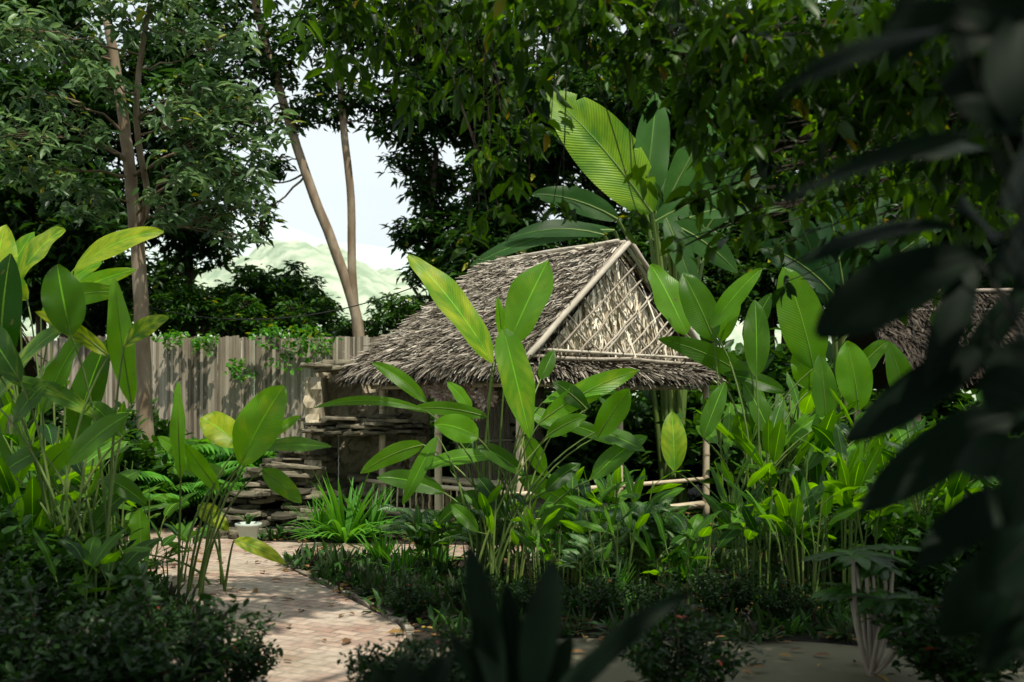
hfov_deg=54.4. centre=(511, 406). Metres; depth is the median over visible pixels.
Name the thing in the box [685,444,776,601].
heliconia plant
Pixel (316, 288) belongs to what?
forest tree
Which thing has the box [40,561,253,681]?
garden shrub
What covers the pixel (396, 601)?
garden shrub
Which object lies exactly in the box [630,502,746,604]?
heliconia plant
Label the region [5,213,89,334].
forest tree
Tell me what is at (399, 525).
dumbcane plant
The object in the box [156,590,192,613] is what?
oyster plant
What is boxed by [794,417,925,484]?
heliconia plant
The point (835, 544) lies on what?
broadleaf shrub
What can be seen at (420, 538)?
heliconia plant
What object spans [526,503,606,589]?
heliconia plant
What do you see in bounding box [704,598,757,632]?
oyster plant
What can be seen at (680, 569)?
spider lily
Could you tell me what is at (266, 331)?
climbing vine
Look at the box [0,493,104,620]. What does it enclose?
broadleaf shrub
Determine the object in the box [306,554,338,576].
oyster plant
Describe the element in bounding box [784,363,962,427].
broadleaf shrub
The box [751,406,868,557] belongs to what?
heliconia plant
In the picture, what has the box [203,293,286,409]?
forest tree
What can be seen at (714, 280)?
forest tree
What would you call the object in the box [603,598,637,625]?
oyster plant
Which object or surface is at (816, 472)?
heliconia plant
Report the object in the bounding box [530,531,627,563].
spider lily
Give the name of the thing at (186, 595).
oyster plant
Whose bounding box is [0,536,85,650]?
garden shrub
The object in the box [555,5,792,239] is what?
forest tree
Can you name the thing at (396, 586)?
oyster plant
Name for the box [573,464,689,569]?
heliconia plant
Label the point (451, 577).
oyster plant
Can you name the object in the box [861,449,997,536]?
heliconia plant
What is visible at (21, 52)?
forest tree
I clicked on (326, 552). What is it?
oyster plant
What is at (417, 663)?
garden shrub
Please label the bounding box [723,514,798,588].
dumbcane plant
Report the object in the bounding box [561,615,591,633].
oyster plant
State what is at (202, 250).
forest tree
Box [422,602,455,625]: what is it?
oyster plant
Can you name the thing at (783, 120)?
forest tree
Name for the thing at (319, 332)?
forest tree
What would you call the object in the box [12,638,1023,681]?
concrete path
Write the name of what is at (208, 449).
fern plant
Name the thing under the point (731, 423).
heliconia plant
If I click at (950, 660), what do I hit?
garden shrub
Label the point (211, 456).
fern plant
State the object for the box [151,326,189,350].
climbing vine
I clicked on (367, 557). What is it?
oyster plant
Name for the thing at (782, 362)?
broadleaf shrub
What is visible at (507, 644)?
cast iron plant
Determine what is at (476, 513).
dumbcane plant
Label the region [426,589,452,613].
oyster plant
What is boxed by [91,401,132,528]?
heliconia plant
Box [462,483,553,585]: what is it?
heliconia plant
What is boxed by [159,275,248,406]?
forest tree
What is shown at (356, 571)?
oyster plant
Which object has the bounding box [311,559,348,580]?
oyster plant
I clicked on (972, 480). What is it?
heliconia plant
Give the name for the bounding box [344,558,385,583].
oyster plant
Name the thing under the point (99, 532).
broadleaf shrub
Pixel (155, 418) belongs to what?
broadleaf shrub
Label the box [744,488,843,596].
heliconia plant
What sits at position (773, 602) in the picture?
garden shrub
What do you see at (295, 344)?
climbing vine
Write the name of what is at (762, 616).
oyster plant
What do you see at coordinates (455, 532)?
heliconia plant
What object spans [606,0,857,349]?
forest tree
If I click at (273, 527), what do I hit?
pond water
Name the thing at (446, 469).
broadleaf shrub
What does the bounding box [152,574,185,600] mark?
oyster plant
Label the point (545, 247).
forest tree
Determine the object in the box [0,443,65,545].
broadleaf shrub
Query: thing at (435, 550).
spider lily
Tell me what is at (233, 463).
fern plant
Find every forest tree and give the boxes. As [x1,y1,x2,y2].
[0,0,258,337]
[1,33,44,224]
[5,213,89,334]
[58,261,151,337]
[118,112,249,337]
[125,285,213,336]
[145,250,215,336]
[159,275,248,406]
[197,326,240,337]
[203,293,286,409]
[220,258,327,333]
[245,274,344,332]
[262,292,351,435]
[313,323,338,337]
[319,315,386,337]
[363,288,430,336]
[369,0,569,248]
[375,137,465,301]
[413,194,536,283]
[449,0,772,246]
[493,206,565,254]
[553,232,613,413]
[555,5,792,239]
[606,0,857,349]
[607,209,680,284]
[667,220,766,493]
[735,199,812,351]
[762,0,995,285]
[891,2,1023,287]
[970,215,1010,287]
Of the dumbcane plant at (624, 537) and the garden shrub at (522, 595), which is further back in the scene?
the dumbcane plant at (624, 537)
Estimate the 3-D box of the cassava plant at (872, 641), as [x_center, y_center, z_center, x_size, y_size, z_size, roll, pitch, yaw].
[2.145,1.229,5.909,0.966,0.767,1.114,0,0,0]
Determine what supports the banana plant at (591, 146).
on the ground at (798, 636)
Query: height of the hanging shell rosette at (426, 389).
0.367 m
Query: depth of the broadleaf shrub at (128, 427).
12.99 m
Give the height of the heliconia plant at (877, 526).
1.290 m
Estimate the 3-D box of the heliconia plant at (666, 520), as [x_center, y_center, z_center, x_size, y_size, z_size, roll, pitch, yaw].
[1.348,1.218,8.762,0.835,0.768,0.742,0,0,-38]
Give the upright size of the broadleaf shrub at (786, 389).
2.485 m
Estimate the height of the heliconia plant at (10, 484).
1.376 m
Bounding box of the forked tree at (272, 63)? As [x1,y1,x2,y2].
[149,0,455,336]
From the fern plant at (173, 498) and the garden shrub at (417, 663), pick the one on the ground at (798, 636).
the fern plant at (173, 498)
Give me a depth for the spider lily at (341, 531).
11.55 m
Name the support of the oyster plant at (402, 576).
on the ground at (798, 636)
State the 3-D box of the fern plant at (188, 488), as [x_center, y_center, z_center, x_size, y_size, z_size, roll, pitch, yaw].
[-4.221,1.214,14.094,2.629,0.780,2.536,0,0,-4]
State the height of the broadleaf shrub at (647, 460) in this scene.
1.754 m
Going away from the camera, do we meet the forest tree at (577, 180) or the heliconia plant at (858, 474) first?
the heliconia plant at (858, 474)
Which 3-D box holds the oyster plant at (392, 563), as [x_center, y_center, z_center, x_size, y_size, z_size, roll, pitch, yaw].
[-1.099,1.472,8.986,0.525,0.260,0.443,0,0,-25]
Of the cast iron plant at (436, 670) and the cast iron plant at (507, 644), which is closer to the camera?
the cast iron plant at (507, 644)
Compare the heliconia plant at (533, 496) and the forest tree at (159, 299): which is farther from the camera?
the forest tree at (159, 299)
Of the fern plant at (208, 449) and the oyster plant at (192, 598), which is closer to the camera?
the oyster plant at (192, 598)
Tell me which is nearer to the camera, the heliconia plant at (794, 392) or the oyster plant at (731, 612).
the oyster plant at (731, 612)
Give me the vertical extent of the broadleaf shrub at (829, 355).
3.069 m
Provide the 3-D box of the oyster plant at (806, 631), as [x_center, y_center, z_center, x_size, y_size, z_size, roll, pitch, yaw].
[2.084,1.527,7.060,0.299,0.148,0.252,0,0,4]
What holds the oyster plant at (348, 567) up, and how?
on the ground at (798, 636)
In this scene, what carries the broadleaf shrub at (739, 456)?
on the ground at (798, 636)
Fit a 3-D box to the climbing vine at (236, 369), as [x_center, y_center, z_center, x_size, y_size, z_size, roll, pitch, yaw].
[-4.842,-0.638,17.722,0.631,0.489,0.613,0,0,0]
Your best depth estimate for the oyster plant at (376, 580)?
8.37 m
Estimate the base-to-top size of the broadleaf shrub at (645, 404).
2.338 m
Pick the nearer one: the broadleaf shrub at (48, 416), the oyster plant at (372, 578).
the oyster plant at (372, 578)
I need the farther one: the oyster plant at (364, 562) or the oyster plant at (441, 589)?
the oyster plant at (364, 562)
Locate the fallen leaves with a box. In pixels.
[73,510,938,681]
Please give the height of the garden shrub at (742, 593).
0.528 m
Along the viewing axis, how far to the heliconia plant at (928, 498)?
9.17 m
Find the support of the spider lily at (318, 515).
on the ground at (798, 636)
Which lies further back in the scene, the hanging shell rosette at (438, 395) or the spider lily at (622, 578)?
the hanging shell rosette at (438, 395)
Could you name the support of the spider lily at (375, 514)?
on the ground at (798, 636)
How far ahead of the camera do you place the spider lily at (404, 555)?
9.25 m
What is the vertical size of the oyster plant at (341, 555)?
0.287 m
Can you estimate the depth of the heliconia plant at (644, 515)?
8.00 m
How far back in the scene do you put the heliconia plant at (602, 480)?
9.57 m
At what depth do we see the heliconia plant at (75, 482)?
8.75 m
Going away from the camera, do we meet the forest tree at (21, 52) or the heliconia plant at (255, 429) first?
the heliconia plant at (255, 429)
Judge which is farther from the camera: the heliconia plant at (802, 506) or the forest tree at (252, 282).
the forest tree at (252, 282)
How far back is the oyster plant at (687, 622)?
6.85 m
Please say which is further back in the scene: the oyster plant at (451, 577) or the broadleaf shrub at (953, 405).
the broadleaf shrub at (953, 405)
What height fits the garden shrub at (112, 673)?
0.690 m
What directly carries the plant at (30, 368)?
on the ground at (798, 636)
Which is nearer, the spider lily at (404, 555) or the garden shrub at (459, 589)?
the garden shrub at (459, 589)
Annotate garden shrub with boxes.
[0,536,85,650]
[0,576,123,681]
[1,586,196,681]
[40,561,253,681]
[92,583,186,645]
[165,595,282,681]
[337,616,443,681]
[357,603,470,681]
[381,569,441,618]
[443,564,505,608]
[513,564,572,609]
[562,560,639,621]
[608,578,772,681]
[627,567,688,616]
[686,550,768,616]
[750,568,823,619]
[859,564,1023,681]
[927,545,981,596]
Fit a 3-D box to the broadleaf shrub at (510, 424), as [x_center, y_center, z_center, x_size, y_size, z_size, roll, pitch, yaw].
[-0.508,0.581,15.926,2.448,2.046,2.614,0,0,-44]
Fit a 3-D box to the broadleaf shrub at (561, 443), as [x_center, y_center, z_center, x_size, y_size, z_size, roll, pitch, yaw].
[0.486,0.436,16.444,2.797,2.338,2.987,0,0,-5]
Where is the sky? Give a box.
[7,0,833,247]
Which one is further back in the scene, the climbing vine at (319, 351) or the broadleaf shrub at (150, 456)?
the climbing vine at (319, 351)
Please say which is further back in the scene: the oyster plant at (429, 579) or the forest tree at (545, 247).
the forest tree at (545, 247)
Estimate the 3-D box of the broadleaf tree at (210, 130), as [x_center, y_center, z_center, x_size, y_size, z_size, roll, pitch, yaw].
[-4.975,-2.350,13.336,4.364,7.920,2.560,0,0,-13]
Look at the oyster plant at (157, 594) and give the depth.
7.90 m
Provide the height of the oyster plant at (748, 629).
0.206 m
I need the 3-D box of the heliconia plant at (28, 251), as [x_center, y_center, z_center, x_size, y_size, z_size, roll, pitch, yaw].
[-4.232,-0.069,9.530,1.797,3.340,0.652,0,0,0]
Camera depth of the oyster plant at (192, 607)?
7.21 m
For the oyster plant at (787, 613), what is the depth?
7.24 m
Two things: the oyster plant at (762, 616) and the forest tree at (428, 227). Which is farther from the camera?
the forest tree at (428, 227)
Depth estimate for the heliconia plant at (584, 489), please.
9.10 m
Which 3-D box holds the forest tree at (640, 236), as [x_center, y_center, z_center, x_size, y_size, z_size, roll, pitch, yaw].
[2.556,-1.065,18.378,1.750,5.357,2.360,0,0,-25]
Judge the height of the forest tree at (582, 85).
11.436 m
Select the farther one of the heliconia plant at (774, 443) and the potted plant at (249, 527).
the potted plant at (249, 527)
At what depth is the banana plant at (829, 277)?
15.07 m
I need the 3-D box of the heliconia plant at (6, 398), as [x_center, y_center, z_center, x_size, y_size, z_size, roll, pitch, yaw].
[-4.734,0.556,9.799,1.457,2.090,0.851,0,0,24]
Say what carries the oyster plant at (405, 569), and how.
on the ground at (798, 636)
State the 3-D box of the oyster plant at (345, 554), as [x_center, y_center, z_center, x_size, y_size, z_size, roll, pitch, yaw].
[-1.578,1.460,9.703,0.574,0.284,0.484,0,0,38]
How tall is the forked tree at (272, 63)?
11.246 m
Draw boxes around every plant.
[0,224,163,532]
[0,254,168,633]
[0,370,30,433]
[0,403,131,546]
[0,438,141,546]
[0,475,69,560]
[1,360,69,493]
[7,321,47,433]
[8,527,162,652]
[55,429,126,556]
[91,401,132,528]
[91,471,255,523]
[97,482,197,568]
[128,382,331,595]
[130,438,279,501]
[131,452,260,508]
[133,456,273,513]
[144,444,302,508]
[144,579,175,602]
[145,517,212,584]
[145,577,175,596]
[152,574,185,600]
[154,467,300,508]
[156,439,258,472]
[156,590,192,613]
[158,587,194,609]
[160,582,211,610]
[163,597,193,630]
[176,599,202,628]
[235,513,261,538]
[278,542,309,566]
[279,540,326,570]
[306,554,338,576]
[307,549,326,563]
[310,544,353,572]
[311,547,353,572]
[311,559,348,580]
[312,548,352,568]
[314,254,646,591]
[319,544,336,562]
[326,543,355,565]
[337,550,386,571]
[339,546,358,561]
[340,557,372,581]
[343,562,369,585]
[343,562,397,597]
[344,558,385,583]
[345,654,450,681]
[349,555,373,568]
[353,562,397,590]
[359,574,387,594]
[360,549,388,568]
[366,568,410,600]
[370,557,399,572]
[371,577,408,603]
[373,504,459,572]
[374,553,391,571]
[379,555,400,579]
[383,566,417,594]
[395,559,421,583]
[400,571,431,591]
[405,504,464,575]
[417,570,444,591]
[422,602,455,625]
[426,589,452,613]
[432,575,462,605]
[433,614,470,640]
[434,498,536,575]
[434,586,464,621]
[435,588,459,616]
[436,499,516,561]
[439,569,463,594]
[441,575,455,606]
[448,599,468,619]
[450,542,692,681]
[450,584,498,622]
[451,614,469,638]
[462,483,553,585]
[471,79,784,513]
[496,582,525,614]
[500,493,565,571]
[504,495,563,583]
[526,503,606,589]
[547,466,637,570]
[547,473,672,581]
[555,498,653,595]
[558,533,622,593]
[559,609,584,636]
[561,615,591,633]
[564,501,670,588]
[566,603,597,630]
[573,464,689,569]
[589,600,652,635]
[592,619,623,638]
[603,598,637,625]
[605,497,700,587]
[614,502,707,590]
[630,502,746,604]
[647,263,911,574]
[652,595,683,625]
[666,619,718,640]
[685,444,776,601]
[696,395,858,558]
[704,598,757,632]
[708,482,818,591]
[723,474,867,613]
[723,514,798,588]
[725,612,774,641]
[730,399,837,584]
[733,610,793,641]
[736,595,791,629]
[743,382,822,562]
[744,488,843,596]
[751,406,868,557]
[760,174,940,433]
[770,0,1023,672]
[777,602,809,625]
[778,371,840,549]
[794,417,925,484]
[796,425,920,588]
[798,611,822,632]
[800,544,939,675]
[808,388,925,579]
[817,601,866,642]
[823,446,948,591]
[824,424,926,603]
[837,613,862,637]
[858,497,937,598]
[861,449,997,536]
[884,418,935,519]
[896,494,933,537]
[908,482,967,518]
[923,480,981,511]
[960,402,978,483]
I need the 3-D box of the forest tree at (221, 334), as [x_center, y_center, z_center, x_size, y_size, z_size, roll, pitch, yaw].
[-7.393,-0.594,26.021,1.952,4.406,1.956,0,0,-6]
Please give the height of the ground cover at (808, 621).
0.247 m
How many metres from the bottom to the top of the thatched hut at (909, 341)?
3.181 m
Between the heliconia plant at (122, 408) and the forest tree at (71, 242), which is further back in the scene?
the forest tree at (71, 242)
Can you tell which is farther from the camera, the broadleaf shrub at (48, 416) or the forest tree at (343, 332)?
the forest tree at (343, 332)
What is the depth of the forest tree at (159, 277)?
23.75 m
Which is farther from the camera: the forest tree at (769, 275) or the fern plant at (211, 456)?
the forest tree at (769, 275)
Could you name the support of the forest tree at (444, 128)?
on the ground at (798, 636)
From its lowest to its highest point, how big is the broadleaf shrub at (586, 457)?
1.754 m
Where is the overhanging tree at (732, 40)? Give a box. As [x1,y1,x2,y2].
[256,0,1023,343]
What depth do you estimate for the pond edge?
11.94 m
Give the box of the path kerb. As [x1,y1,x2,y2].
[282,554,539,639]
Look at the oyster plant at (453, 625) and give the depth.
6.91 m
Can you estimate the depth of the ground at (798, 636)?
8.09 m
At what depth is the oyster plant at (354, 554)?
9.67 m
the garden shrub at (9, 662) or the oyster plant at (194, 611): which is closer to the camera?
the garden shrub at (9, 662)
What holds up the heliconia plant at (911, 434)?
on the ground at (798, 636)
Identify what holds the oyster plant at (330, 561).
on the ground at (798, 636)
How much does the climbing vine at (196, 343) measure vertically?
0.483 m
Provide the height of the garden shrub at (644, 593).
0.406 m
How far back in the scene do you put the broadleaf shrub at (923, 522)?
7.61 m
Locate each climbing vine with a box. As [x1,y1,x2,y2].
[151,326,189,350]
[190,332,219,356]
[222,357,258,383]
[247,322,286,350]
[259,338,310,374]
[284,324,325,347]
[301,332,343,359]
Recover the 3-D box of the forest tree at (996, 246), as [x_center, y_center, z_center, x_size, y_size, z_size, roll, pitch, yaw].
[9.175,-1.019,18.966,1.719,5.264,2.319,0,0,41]
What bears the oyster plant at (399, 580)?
on the ground at (798, 636)
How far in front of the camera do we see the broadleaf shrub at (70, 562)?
6.74 m
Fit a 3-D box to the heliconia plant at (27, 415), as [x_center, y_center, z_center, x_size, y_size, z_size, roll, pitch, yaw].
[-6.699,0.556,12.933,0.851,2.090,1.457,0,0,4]
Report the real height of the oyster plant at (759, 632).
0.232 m
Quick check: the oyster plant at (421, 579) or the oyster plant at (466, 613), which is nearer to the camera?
the oyster plant at (466, 613)
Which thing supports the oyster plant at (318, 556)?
on the ground at (798, 636)
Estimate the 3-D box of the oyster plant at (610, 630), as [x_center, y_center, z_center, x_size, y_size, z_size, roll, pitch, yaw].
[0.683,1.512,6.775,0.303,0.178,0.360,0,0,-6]
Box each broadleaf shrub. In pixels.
[0,370,131,440]
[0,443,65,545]
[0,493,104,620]
[13,496,143,552]
[34,409,147,515]
[34,534,161,624]
[82,417,185,515]
[114,398,196,438]
[132,417,204,508]
[430,391,559,488]
[430,421,477,504]
[503,387,636,478]
[527,398,653,502]
[565,390,695,497]
[588,397,702,502]
[596,336,746,484]
[636,385,702,497]
[646,327,791,485]
[655,370,795,502]
[702,390,850,499]
[731,410,848,506]
[761,337,832,408]
[762,356,830,409]
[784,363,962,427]
[792,472,910,577]
[826,462,931,509]
[869,389,1012,433]
[876,516,943,602]
[881,479,997,597]
[958,392,1023,435]
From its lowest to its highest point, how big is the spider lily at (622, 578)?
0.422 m
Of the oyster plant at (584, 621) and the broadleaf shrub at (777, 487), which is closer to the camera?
the oyster plant at (584, 621)
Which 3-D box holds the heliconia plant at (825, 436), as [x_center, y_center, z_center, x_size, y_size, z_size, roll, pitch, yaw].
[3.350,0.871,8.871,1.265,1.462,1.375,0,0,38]
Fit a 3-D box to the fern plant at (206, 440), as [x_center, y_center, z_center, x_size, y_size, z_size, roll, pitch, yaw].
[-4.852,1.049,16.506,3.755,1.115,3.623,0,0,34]
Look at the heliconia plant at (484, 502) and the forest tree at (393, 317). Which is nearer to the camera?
the heliconia plant at (484, 502)
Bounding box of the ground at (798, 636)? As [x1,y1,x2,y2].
[41,484,975,647]
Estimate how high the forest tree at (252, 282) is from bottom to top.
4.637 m
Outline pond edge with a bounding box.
[192,527,455,540]
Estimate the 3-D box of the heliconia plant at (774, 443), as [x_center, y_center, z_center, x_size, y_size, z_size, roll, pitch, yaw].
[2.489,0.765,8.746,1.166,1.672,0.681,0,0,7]
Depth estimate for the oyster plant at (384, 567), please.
9.42 m
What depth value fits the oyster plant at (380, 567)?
9.07 m
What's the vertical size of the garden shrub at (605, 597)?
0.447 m
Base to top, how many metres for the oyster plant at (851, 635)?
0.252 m
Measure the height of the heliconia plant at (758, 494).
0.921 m
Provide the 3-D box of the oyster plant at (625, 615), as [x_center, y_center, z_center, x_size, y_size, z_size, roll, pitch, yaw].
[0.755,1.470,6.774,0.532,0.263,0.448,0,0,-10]
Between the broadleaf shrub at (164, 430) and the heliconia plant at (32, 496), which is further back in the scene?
the broadleaf shrub at (164, 430)
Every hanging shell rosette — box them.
[415,382,432,398]
[430,381,452,400]
[452,382,475,402]
[473,384,498,409]
[474,406,485,420]
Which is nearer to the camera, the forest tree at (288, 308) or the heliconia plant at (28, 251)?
the heliconia plant at (28, 251)
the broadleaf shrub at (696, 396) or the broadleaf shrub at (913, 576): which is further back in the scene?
the broadleaf shrub at (696, 396)
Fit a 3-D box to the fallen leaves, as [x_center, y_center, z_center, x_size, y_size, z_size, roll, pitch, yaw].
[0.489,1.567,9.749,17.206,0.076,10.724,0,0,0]
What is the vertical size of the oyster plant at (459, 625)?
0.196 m
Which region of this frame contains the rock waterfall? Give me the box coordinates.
[216,359,429,528]
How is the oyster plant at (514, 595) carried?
on the ground at (798, 636)
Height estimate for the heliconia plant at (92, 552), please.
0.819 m
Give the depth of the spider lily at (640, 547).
9.84 m
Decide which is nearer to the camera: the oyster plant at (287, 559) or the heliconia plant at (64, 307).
the heliconia plant at (64, 307)
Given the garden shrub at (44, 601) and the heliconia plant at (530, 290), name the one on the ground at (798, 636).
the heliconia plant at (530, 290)
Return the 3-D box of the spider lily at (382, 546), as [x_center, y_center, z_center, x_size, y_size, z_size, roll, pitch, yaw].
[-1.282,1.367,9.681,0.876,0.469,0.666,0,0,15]
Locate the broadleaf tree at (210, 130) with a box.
[0,0,303,517]
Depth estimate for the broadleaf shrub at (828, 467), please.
11.27 m
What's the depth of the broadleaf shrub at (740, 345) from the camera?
16.97 m
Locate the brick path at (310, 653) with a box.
[128,528,539,681]
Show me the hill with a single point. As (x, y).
(319, 261)
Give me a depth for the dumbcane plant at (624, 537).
8.59 m
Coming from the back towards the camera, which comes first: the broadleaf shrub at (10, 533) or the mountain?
the mountain
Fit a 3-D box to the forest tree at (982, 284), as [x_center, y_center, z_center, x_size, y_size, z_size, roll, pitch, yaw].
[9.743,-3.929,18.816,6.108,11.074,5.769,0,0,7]
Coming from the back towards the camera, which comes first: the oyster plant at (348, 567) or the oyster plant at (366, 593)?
the oyster plant at (348, 567)
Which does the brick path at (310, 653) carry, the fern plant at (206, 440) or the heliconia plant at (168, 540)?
the heliconia plant at (168, 540)
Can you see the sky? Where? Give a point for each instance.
(376, 203)
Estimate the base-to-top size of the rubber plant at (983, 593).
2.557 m
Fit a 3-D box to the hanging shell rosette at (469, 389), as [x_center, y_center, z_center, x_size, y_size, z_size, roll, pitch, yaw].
[-0.571,-0.201,11.878,0.302,0.388,0.054,0,0,0]
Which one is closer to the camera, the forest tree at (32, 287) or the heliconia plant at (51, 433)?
the heliconia plant at (51, 433)
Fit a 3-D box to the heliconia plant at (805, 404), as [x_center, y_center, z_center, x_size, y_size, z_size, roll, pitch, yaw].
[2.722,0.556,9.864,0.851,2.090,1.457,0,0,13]
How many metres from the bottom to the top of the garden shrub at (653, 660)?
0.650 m
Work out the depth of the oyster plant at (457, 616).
7.43 m
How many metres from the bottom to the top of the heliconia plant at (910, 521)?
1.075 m
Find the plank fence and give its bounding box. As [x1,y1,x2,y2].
[23,335,431,443]
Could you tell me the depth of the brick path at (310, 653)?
7.78 m
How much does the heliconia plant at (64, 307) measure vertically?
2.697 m
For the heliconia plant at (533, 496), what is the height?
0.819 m
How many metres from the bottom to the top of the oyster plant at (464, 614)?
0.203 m
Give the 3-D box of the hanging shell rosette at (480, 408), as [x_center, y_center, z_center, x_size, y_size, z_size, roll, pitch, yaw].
[-0.401,0.033,11.679,0.195,0.286,0.050,0,0,0]
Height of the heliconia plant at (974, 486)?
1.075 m
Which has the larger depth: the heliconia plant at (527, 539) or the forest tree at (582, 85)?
the forest tree at (582, 85)
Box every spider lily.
[274,495,338,539]
[288,469,402,542]
[324,479,402,540]
[343,524,428,569]
[371,536,434,574]
[413,524,462,565]
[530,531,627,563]
[582,554,650,604]
[610,504,674,568]
[663,539,729,582]
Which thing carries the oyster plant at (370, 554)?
on the ground at (798, 636)
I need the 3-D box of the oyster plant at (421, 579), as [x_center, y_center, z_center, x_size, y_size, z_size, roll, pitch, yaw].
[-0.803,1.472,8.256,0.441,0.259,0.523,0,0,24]
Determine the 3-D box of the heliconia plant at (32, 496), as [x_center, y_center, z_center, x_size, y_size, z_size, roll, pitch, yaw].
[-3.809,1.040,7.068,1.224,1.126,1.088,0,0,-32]
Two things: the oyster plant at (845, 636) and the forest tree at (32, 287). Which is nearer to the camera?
the oyster plant at (845, 636)
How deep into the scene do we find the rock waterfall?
13.42 m
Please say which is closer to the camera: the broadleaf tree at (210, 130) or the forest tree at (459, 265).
the broadleaf tree at (210, 130)
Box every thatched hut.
[334,237,728,545]
[834,288,1023,428]
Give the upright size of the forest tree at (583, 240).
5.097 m
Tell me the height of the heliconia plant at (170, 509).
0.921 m
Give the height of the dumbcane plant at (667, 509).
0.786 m
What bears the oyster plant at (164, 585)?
on the ground at (798, 636)
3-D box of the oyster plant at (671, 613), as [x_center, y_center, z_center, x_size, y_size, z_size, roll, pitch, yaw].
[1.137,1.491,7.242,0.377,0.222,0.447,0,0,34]
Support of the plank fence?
on the ground at (798, 636)
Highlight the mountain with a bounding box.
[113,218,470,279]
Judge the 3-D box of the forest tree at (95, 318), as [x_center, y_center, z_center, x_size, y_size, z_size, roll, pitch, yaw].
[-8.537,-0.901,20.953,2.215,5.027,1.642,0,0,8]
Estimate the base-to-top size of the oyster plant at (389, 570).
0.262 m
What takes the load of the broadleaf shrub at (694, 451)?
on the ground at (798, 636)
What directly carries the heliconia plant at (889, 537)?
on the ground at (798, 636)
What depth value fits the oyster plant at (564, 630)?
6.89 m
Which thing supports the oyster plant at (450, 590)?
on the ground at (798, 636)
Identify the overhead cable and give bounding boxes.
[149,270,453,319]
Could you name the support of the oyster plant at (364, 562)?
on the ground at (798, 636)
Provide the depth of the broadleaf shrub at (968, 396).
16.13 m
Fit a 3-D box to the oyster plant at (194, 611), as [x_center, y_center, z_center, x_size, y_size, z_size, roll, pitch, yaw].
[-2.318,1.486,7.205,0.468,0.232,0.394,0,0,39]
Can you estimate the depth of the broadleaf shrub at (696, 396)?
15.71 m
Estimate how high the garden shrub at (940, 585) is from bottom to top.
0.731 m
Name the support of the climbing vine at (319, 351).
attached to the plank fence
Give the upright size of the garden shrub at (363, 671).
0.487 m
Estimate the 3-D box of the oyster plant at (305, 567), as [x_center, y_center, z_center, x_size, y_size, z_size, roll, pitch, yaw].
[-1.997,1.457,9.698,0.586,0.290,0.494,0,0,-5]
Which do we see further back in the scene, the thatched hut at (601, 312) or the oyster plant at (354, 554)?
the thatched hut at (601, 312)
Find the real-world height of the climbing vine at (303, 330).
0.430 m
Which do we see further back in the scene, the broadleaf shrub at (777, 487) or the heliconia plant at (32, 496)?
the broadleaf shrub at (777, 487)
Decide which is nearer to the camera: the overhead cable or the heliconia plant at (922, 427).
the heliconia plant at (922, 427)
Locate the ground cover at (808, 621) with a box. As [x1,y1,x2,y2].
[43,492,939,641]
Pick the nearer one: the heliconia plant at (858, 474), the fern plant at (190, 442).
the heliconia plant at (858, 474)
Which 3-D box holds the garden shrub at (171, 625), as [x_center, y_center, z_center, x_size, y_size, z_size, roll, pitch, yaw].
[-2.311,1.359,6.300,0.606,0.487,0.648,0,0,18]
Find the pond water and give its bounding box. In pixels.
[232,519,422,528]
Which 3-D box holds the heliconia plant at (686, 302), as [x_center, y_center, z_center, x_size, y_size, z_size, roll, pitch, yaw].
[2.672,0.081,9.623,2.625,3.046,0.881,0,0,0]
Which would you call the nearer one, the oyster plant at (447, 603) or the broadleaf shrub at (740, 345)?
the oyster plant at (447, 603)
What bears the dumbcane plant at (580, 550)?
on the ground at (798, 636)
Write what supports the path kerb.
on the ground at (798, 636)
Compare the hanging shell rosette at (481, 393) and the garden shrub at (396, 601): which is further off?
the hanging shell rosette at (481, 393)
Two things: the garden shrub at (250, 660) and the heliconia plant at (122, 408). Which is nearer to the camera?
the garden shrub at (250, 660)
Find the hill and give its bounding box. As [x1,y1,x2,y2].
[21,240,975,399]

